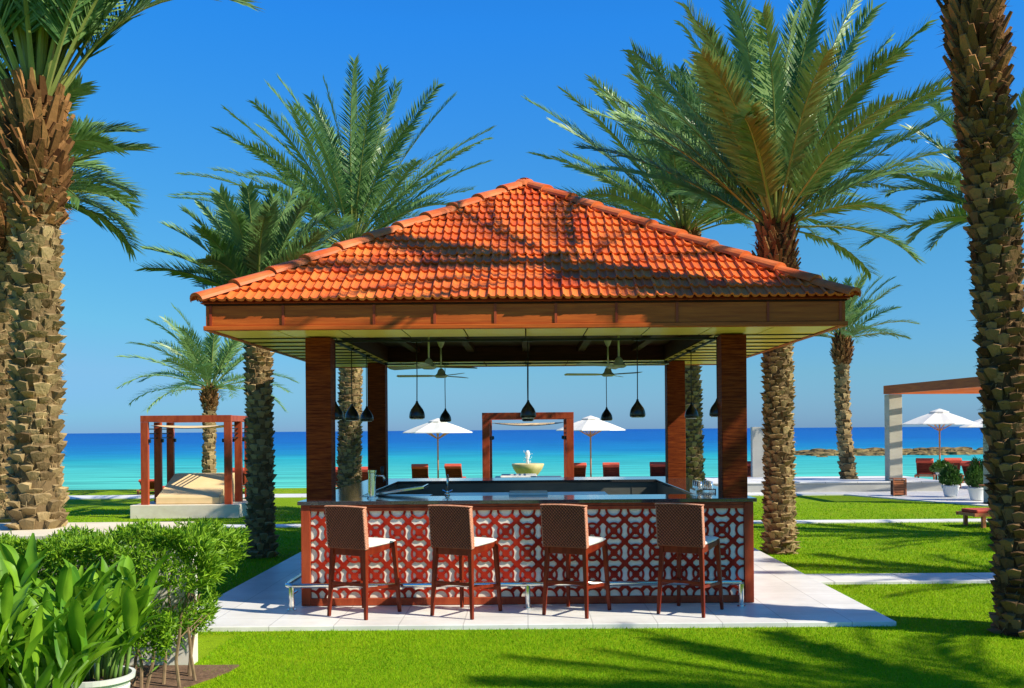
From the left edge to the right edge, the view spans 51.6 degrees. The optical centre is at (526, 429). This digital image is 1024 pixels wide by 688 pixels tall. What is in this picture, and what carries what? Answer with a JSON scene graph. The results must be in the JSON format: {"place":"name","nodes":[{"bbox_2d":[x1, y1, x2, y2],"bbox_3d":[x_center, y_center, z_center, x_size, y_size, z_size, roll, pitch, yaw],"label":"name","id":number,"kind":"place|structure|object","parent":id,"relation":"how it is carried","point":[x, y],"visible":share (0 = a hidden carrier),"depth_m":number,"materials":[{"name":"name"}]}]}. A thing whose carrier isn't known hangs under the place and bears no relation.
{"place":"outdoors","nodes":[
{"label":"outdoors","id":0,"kind":"place"},
{"bbox_2d":[69,494,305,498],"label":"path","id":1,"kind":"structure","parent":0,"point":[152,496],"depth_m":30.10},
{"bbox_2d":[0,0,1023,433],"label":"sky","id":2,"kind":"structure","parent":0,"point":[170,71],"materials":[{"name":"blue"}]},
{"bbox_2d":[60,426,982,489],"bbox_3d":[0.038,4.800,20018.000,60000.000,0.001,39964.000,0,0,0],"label":"sea","id":3,"kind":"structure","parent":0,"point":[98,461],"depth_m":232.68,"materials":[{"name":"blue liquid"}]},
{"bbox_2d":[793,447,982,456],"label":"rocky shoal","id":4,"kind":"structure","parent":3,"relation":"on","point":[877,451],"depth_m":183.48,"materials":[{"name":"brown stone"}]},
{"bbox_2d":[509,490,547,494],"bbox_3d":[0.021,0.707,11.870,0.430,0.027,0.460,0,0,0],"label":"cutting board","id":5,"kind":"object","parent":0,"point":[535,492],"visible":1,"depth_m":11.69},
{"bbox_2d":[61,488,1023,687],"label":"lawn","id":6,"kind":"structure","parent":0,"point":[207,643],"depth_m":9.21,"materials":[{"name":"green plant"}]},
{"bbox_2d":[0,576,40,667],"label":"potted canna","id":7,"kind":"object","parent":6,"relation":"on","point":[11,607],"visible":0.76,"depth_m":4.94,"materials":[{"name":"plant"}]},
{"bbox_2d":[0,533,57,687],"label":"potted canna","id":8,"kind":"object","parent":6,"relation":"on","point":[23,570],"visible":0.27,"depth_m":5.84,"materials":[{"name":"plant"}]},
{"bbox_2d":[0,568,133,687],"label":"potted canna","id":9,"kind":"object","parent":6,"relation":"on","point":[57,650],"visible":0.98,"depth_m":5.07,"materials":[{"name":"plant"}]},
{"bbox_2d":[0,58,161,522],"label":"date palm","id":10,"kind":"object","parent":6,"relation":"on","point":[86,137],"visible":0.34,"depth_m":11.47,"materials":[{"name":"green plant"}]},
{"bbox_2d":[15,553,173,687],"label":"potted canna","id":11,"kind":"object","parent":6,"relation":"on","point":[108,670],"visible":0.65,"depth_m":5.77,"materials":[{"name":"plant"}]},
{"bbox_2d":[0,521,197,665],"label":"raised planter","id":12,"kind":"object","parent":6,"relation":"on","point":[183,656],"visible":0.06,"depth_m":8.36,"materials":[{"name":"stone"}]},
{"bbox_2d":[0,0,264,529],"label":"date palm","id":13,"kind":"object","parent":12,"relation":"in","point":[36,143],"visible":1,"depth_m":8.84,"materials":[{"name":"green plant"}]},
{"bbox_2d":[34,665,238,687],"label":"planting bed","id":14,"kind":"object","parent":6,"relation":"on","point":[203,673],"visible":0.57,"depth_m":8.01,"materials":[{"name":"soil"}]},
{"bbox_2d":[0,516,252,687],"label":"hedge","id":15,"kind":"object","parent":14,"relation":"on","point":[205,541],"visible":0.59,"depth_m":7.39,"materials":[{"name":"green plant"}]},
{"bbox_2d":[136,479,164,494],"bbox_3d":[-11.345,1.703,32.145,0.614,0.463,1.720,0,0,-8],"label":"sun lounger","id":16,"kind":"object","parent":6,"relation":"on","point":[151,483],"visible":0.29,"depth_m":31.46,"materials":[{"name":"red fabric"}]},
{"bbox_2d":[130,415,247,518],"bbox_3d":[-7.369,0.806,23.825,2.330,2.235,2.150,0,0,0],"label":"daybed cabana","id":17,"kind":"object","parent":6,"relation":"on","point":[229,507],"visible":0.87,"depth_m":22.85,"materials":[{"name":"wood"}]},
{"bbox_2d":[156,473,234,503],"bbox_3d":[-7.365,1.307,23.740,1.390,0.618,1.520,0,0,0],"label":"daybed mattress","id":18,"kind":"object","parent":17,"relation":"on","point":[193,488],"visible":0.75,"depth_m":23.36,"materials":[{"name":"beige fabric"}]},
{"bbox_2d":[115,302,299,472],"bbox_3d":[-9.840,-0.959,32.677,5.648,5.904,5.302,0,0,0],"label":"date palm","id":19,"kind":"object","parent":6,"relation":"on","point":[204,360],"visible":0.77,"depth_m":32.47,"materials":[{"name":"green plant"}]},
{"bbox_2d":[233,468,244,487],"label":"sun lounger","id":20,"kind":"object","parent":6,"relation":"on","point":[243,476],"visible":0.03,"depth_m":31.20,"materials":[{"name":"red fabric"}]},
{"bbox_2d":[134,178,355,558],"bbox_3d":[-3.939,-0.853,15.601,3.227,5.573,3.134,0,0,0],"label":"date palm","id":21,"kind":"object","parent":6,"relation":"on","point":[254,237],"visible":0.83,"depth_m":15.28,"materials":[{"name":"green plant"}]},
{"bbox_2d":[168,54,496,488],"bbox_3d":[-4.071,-3.163,24.488,8.199,10.225,7.988,0,0,0],"label":"date palm","id":22,"kind":"object","parent":6,"relation":"on","point":[356,195],"visible":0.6,"depth_m":23.39,"materials":[{"name":"green plant"}]},
{"bbox_2d":[361,467,367,481],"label":"sun lounger","id":23,"kind":"object","parent":6,"relation":"on","point":[364,473],"visible":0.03,"depth_m":31.23,"materials":[{"name":"red fabric"}]},
{"bbox_2d":[411,464,428,477],"bbox_3d":[-3.400,1.473,33.948,0.614,0.797,1.720,0,0,-4],"label":"sun lounger","id":24,"kind":"object","parent":6,"relation":"on","point":[419,470],"visible":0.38,"depth_m":33.33,"materials":[{"name":"red fabric"}]},
{"bbox_2d":[403,418,472,477],"bbox_3d":[-2.795,0.752,33.400,2.046,2.230,2.046,0,0,-34],"label":"beach umbrella","id":25,"kind":"object","parent":6,"relation":"on","point":[436,426],"visible":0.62,"depth_m":32.96,"materials":[{"name":"white fabric"}]},
{"bbox_2d":[444,464,465,477],"bbox_3d":[-2.273,1.464,33.948,0.614,0.797,1.720,0,0,3],"label":"sun lounger","id":26,"kind":"object","parent":6,"relation":"on","point":[453,470],"visible":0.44,"depth_m":33.33,"materials":[{"name":"red fabric"}]},
{"bbox_2d":[482,412,573,477],"bbox_3d":[0.021,0.747,23.575,2.330,2.235,2.150,0,0,0],"label":"daybed cabana","id":27,"kind":"object","parent":6,"relation":"on","point":[567,437],"visible":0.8,"depth_m":22.60,"materials":[{"name":"red wood"}]},
{"bbox_2d":[495,474,560,477],"bbox_3d":[0.040,1.279,23.615,1.500,0.558,1.370,0,0,0],"label":"daybed mattress","id":28,"kind":"object","parent":27,"relation":"on","point":[515,475],"visible":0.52,"depth_m":23.19,"materials":[{"name":"white fabric"}]},
{"bbox_2d":[512,450,543,474],"bbox_3d":[0.040,1.196,28.200,0.869,1.298,0.876,0,0,0],"label":"fountain","id":29,"kind":"object","parent":6,"relation":"on","point":[527,467],"visible":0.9,"depth_m":27.91,"materials":[{"name":"stone"}]},
{"bbox_2d":[574,463,586,476],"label":"sun lounger","id":30,"kind":"object","parent":6,"relation":"on","point":[579,469],"visible":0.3,"depth_m":33.33,"materials":[{"name":"red fabric"}]},
{"bbox_2d":[522,28,891,481],"bbox_3d":[3.191,-2.631,20.053,6.573,9.027,7.013,0,0,0],"label":"date palm","id":31,"kind":"object","parent":6,"relation":"on","point":[647,204],"visible":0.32,"depth_m":19.30,"materials":[{"name":"green plant"}]},
{"bbox_2d":[572,0,958,554],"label":"date palm","id":32,"kind":"object","parent":6,"relation":"on","point":[773,128],"visible":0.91,"depth_m":14.88,"materials":[{"name":"green plant"}]},
{"bbox_2d":[845,88,1023,261],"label":"date palm","id":33,"kind":"object","parent":6,"relation":"on","point":[949,178],"visible":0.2,"depth_m":17.70,"materials":[{"name":"green plant"}]},
{"bbox_2d":[956,508,989,527],"bbox_3d":[8.883,1.376,19.539,1.720,0.797,0.614,0,0,-10],"label":"sun lounger","id":34,"kind":"object","parent":6,"relation":"on","point":[983,513],"visible":0.46,"depth_m":19.27,"materials":[{"name":"red fabric"}]},
{"bbox_2d":[936,0,1023,637],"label":"date palm","id":35,"kind":"object","parent":6,"relation":"on","point":[979,48],"visible":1,"depth_m":9.23,"materials":[{"name":"brown plant"}]},
{"bbox_2d":[198,548,895,631],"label":"pavement","id":36,"kind":"structure","parent":0,"point":[786,595],"depth_m":10.39,"materials":[{"name":"white concrete"}]},
{"bbox_2d":[324,505,401,619],"bbox_3d":[-1.605,1.270,10.403,0.491,1.087,0.588,0,0,31],"label":"bar stool","id":37,"kind":"object","parent":36,"relation":"on","point":[347,529],"visible":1,"depth_m":10.21,"materials":[{"name":"brown wicker"}]},
{"bbox_2d":[427,505,501,619],"bbox_3d":[-0.600,1.262,10.383,0.491,1.087,0.588,0,0,30],"label":"bar stool","id":38,"kind":"object","parent":36,"relation":"on","point":[451,530],"visible":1,"depth_m":10.19,"materials":[{"name":"wicker"}]},
{"bbox_2d":[285,476,756,610],"bbox_3d":[-0.047,1.260,13.298,4.834,1.080,5.364,0,0,0],"label":"bar counter","id":39,"kind":"object","parent":36,"relation":"on","point":[621,514],"visible":0.62,"depth_m":10.91,"materials":[{"name":"red wood"}]},
{"bbox_2d":[366,466,385,497],"bbox_3d":[-1.614,0.560,11.350,0.208,0.345,0.124,0,0,0],"label":"beer tap","id":40,"kind":"object","parent":39,"relation":"on","point":[372,483],"visible":1,"depth_m":11.31,"materials":[{"name":"silver metal"}]},
{"bbox_2d":[364,484,431,496],"bbox_3d":[-1.459,0.771,11.980,0.730,0.281,0.640,0,0,0],"label":"ice bin","id":41,"kind":"object","parent":39,"relation":"on","point":[382,493],"visible":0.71,"depth_m":11.99,"materials":[{"name":"metal"}]},
{"bbox_2d":[442,475,452,495],"bbox_3d":[-0.862,0.614,11.802,0.112,0.229,0.170,0,0,20],"label":"faucet","id":42,"kind":"object","parent":39,"relation":"on","point":[447,493],"visible":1,"depth_m":11.74,"materials":[{"name":"silver metal"}]},
{"bbox_2d":[690,480,715,491],"bbox_3d":[2.015,0.643,12.100,0.232,0.122,0.408,0,0,0],"label":"glass rack","id":43,"kind":"object","parent":39,"relation":"on","point":[707,484],"visible":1,"depth_m":11.95,"materials":[{"name":"clear glass"}]},
{"bbox_2d":[190,178,860,499],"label":"bar pavilion","id":44,"kind":"structure","parent":36,"relation":"on","point":[494,277],"depth_m":11.10,"materials":[{"name":"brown wood"}]},
{"bbox_2d":[335,340,343,419],"bbox_3d":[-2.064,-0.537,11.420,0.171,0.862,0.172,0,0,21],"label":"pendant lamp","id":45,"kind":"object","parent":44,"relation":"hanging from","point":[339,414],"visible":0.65,"depth_m":11.39,"materials":[{"name":"black metal"}]},
{"bbox_2d":[345,347,358,420],"bbox_3d":[-2.064,-0.537,12.500,0.171,0.862,0.172,0,0,-25],"label":"pendant lamp","id":46,"kind":"object","parent":44,"relation":"hanging from","point":[351,414],"visible":1,"depth_m":12.46,"materials":[{"name":"black metal"}]},
{"bbox_2d":[360,354,372,421],"bbox_3d":[-2.064,-0.537,13.650,0.172,0.862,0.171,0,0,42],"label":"pendant lamp","id":47,"kind":"object","parent":44,"relation":"hanging from","point":[366,415],"visible":1,"depth_m":13.61,"materials":[{"name":"black metal"}]},
{"bbox_2d":[409,339,424,418],"bbox_3d":[-1.184,-0.544,11.420,0.172,0.862,0.171,0,0,0],"label":"pendant lamp","id":48,"kind":"object","parent":44,"relation":"hanging from","point":[417,411],"visible":1,"depth_m":11.38,"materials":[{"name":"black metal"}]},
{"bbox_2d":[397,342,466,377],"bbox_3d":[-1.083,-0.953,14.312,1.064,0.516,0.941,0,0,30],"label":"ceiling fan","id":49,"kind":"object","parent":44,"relation":"hanging from","point":[441,373],"visible":0.85,"depth_m":14.17,"materials":[{"name":"beige"}]},
{"bbox_2d":[388,337,476,369],"bbox_3d":[-1.010,-0.953,12.255,0.941,0.516,1.064,0,0,-25],"label":"ceiling fan","id":50,"kind":"object","parent":44,"relation":"hanging from","point":[428,364],"visible":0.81,"depth_m":12.20,"materials":[{"name":"beige"}]},
{"bbox_2d":[440,363,450,421],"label":"pendant lamp","id":51,"kind":"object","parent":44,"relation":"hanging from","point":[445,416],"visible":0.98,"depth_m":15.37,"materials":[{"name":"black metal"}]},
{"bbox_2d":[520,338,535,418],"bbox_3d":[0.016,-0.553,11.420,0.172,0.862,0.171,0,0,-23],"label":"pendant lamp","id":52,"kind":"object","parent":44,"relation":"hanging from","point":[528,411],"visible":1,"depth_m":11.38,"materials":[{"name":"black metal"}]},
{"bbox_2d":[522,362,533,420],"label":"pendant lamp","id":53,"kind":"object","parent":44,"relation":"hanging from","point":[530,419],"visible":0.36,"depth_m":15.41,"materials":[{"name":"black metal"}]},
{"bbox_2d":[564,340,640,376],"bbox_3d":[1.137,-0.970,14.322,1.064,0.516,0.941,0,0,20],"label":"ceiling fan","id":54,"kind":"object","parent":44,"relation":"hanging from","point":[607,372],"visible":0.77,"depth_m":14.15,"materials":[{"name":"beige"}]},
{"bbox_2d":[601,361,612,420],"bbox_3d":[1.166,-0.562,15.420,0.171,0.862,0.172,0,0,40],"label":"pendant lamp","id":55,"kind":"object","parent":44,"relation":"hanging from","point":[606,415],"visible":0.98,"depth_m":15.37,"materials":[{"name":"black metal"}]},
{"bbox_2d":[576,335,668,368],"bbox_3d":[1.051,-0.969,12.329,1.064,0.516,0.941,0,0,-5],"label":"ceiling fan","id":56,"kind":"object","parent":44,"relation":"hanging from","point":[618,363],"visible":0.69,"depth_m":12.12,"materials":[{"name":"beige"}]},
{"bbox_2d":[630,337,645,417],"bbox_3d":[1.196,-0.562,11.420,0.171,0.862,0.172,0,0,44],"label":"pendant lamp","id":57,"kind":"object","parent":44,"relation":"hanging from","point":[637,410],"visible":1,"depth_m":11.38,"materials":[{"name":"black metal"}]},
{"bbox_2d":[685,349,697,418],"bbox_3d":[2.056,-0.569,13.200,0.172,0.862,0.171,0,0,19],"label":"pendant lamp","id":58,"kind":"object","parent":44,"relation":"hanging from","point":[691,412],"visible":1,"depth_m":13.15,"materials":[{"name":"black metal"}]},
{"bbox_2d":[709,337,717,416],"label":"pendant lamp","id":59,"kind":"object","parent":44,"relation":"hanging from","point":[713,412],"visible":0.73,"depth_m":11.38,"materials":[{"name":"black metal"}]},
{"bbox_2d":[540,504,610,618],"bbox_3d":[0.485,1.254,10.382,0.491,1.087,0.588,0,0,29],"label":"bar stool","id":60,"kind":"object","parent":36,"relation":"on","point":[564,529],"visible":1,"depth_m":10.19,"materials":[{"name":"wicker"}]},
{"bbox_2d":[655,503,723,617],"bbox_3d":[1.600,1.245,10.383,0.491,1.087,0.588,0,0,30],"label":"bar stool","id":61,"kind":"object","parent":36,"relation":"on","point":[680,529],"visible":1,"depth_m":10.19,"materials":[{"name":"wicker"}]},
{"bbox_2d":[223,519,987,527],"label":"path","id":62,"kind":"structure","parent":0,"point":[761,522],"depth_m":20.47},
{"bbox_2d":[748,481,988,506],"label":"terrace","id":63,"kind":"structure","parent":0,"point":[962,497],"depth_m":28.00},
{"bbox_2d":[556,416,625,476],"bbox_3d":[2.026,0.692,33.400,2.088,2.275,2.088,0,0,40],"label":"beach umbrella","id":64,"kind":"object","parent":63,"relation":"on","point":[590,423],"visible":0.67,"depth_m":32.93,"materials":[{"name":"white fabric"}]},
{"bbox_2d":[602,462,619,476],"bbox_3d":[2.730,1.425,33.947,0.614,0.797,1.720,0,0,6],"label":"sun lounger","id":65,"kind":"object","parent":63,"relation":"on","point":[610,469],"visible":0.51,"depth_m":33.33,"materials":[{"name":"red fabric"}]},
{"bbox_2d":[650,462,664,475],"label":"sun lounger","id":66,"kind":"object","parent":63,"relation":"on","point":[657,468],"visible":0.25,"depth_m":33.54,"materials":[{"name":"red fabric"}]},
{"bbox_2d":[747,461,750,476],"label":"sun lounger","id":67,"kind":"object","parent":63,"relation":"on","point":[748,468],"visible":0.09,"depth_m":33.58,"materials":[{"name":"red fabric"}]},
{"bbox_2d":[750,427,764,476],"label":"screen slab","id":68,"kind":"structure","parent":63,"relation":"on","point":[757,450],"depth_m":33.06,"materials":[{"name":"white concrete"}]},
{"bbox_2d":[705,476,942,491],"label":"wall","id":69,"kind":"structure","parent":63,"relation":"on","point":[838,484],"depth_m":29.80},
{"bbox_2d":[792,273,919,478],"bbox_3d":[9.333,-1.569,31.388,4.103,6.284,4.392,0,0,0],"label":"date palm","id":70,"kind":"object","parent":69,"relation":"on","point":[841,352],"visible":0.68,"depth_m":31.21,"materials":[{"name":"green plant"}]},
{"bbox_2d":[889,478,906,495],"bbox_3d":[9.786,1.498,27.892,0.350,0.450,0.340,0,0,0],"label":"litter bin","id":71,"kind":"object","parent":63,"relation":"on","point":[898,487],"visible":1,"depth_m":27.74,"materials":[{"name":"brown wood"}]},
{"bbox_2d":[914,458,936,479],"bbox_3d":[12.957,1.299,34.319,0.614,0.797,1.720,0,0,24],"label":"sun lounger","id":72,"kind":"object","parent":63,"relation":"on","point":[923,465],"visible":0.87,"depth_m":33.77,"materials":[{"name":"red fabric"}]},
{"bbox_2d":[883,377,989,501],"bbox_3d":[13.337,0.220,27.650,6.349,2.990,6.020,0,0,0],"label":"pergola","id":73,"kind":"object","parent":63,"relation":"on","point":[893,428],"visible":0.58,"depth_m":29.90,"materials":[{"name":"stone"}]},
{"bbox_2d":[902,409,976,477],"bbox_3d":[13.120,0.536,33.600,2.213,2.412,2.213,0,0,-22],"label":"beach umbrella","id":74,"kind":"object","parent":63,"relation":"on","point":[939,417],"visible":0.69,"depth_m":33.10,"materials":[{"name":"white fabric"}]},
{"bbox_2d":[929,459,950,475],"bbox_3d":[12.756,1.152,32.586,0.717,0.559,0.744,0,0,0],"label":"potted shrub","id":75,"kind":"object","parent":63,"relation":"on","point":[937,465],"visible":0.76,"depth_m":32.49,"materials":[{"name":"green plant"}]},
{"bbox_2d":[938,463,963,496],"bbox_3d":[10.918,1.281,27.246,0.646,0.865,0.628,0,0,0],"label":"potted shrub","id":76,"kind":"object","parent":63,"relation":"on","point":[950,478],"visible":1,"depth_m":27.11,"materials":[{"name":"green plant"}]},
{"bbox_2d":[944,458,963,482],"bbox_3d":[13.711,1.293,34.341,0.614,0.797,1.720,0,0,12],"label":"sun lounger","id":77,"kind":"object","parent":63,"relation":"on","point":[956,461],"visible":0.19,"depth_m":33.61,"materials":[{"name":"red fabric"}]},
{"bbox_2d":[959,461,971,487],"bbox_3d":[13.335,1.296,31.267,0.614,0.797,1.720,0,0,40],"label":"sun lounger","id":78,"kind":"object","parent":63,"relation":"on","point":[964,464],"visible":0.2,"depth_m":30.83,"materials":[{"name":"red fabric"}]},
{"bbox_2d":[959,419,982,427],"bbox_3d":[15.202,0.587,34.200,2.088,2.275,2.088,0,0,-40],"label":"beach umbrella","id":79,"kind":"object","parent":63,"relation":"on","point":[978,424],"visible":0.08,"depth_m":33.89,"materials":[{"name":"white fabric"}]},
{"bbox_2d":[963,456,982,499],"bbox_3d":[11.029,1.167,25.889,0.649,1.092,0.705,0,0,0],"label":"potted shrub","id":80,"kind":"object","parent":63,"relation":"on","point":[973,478],"visible":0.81,"depth_m":25.79,"materials":[{"name":"green plant"}]},
{"bbox_2d":[805,573,995,584],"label":"path","id":81,"kind":"structure","parent":0,"point":[902,578],"depth_m":12.66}
]}

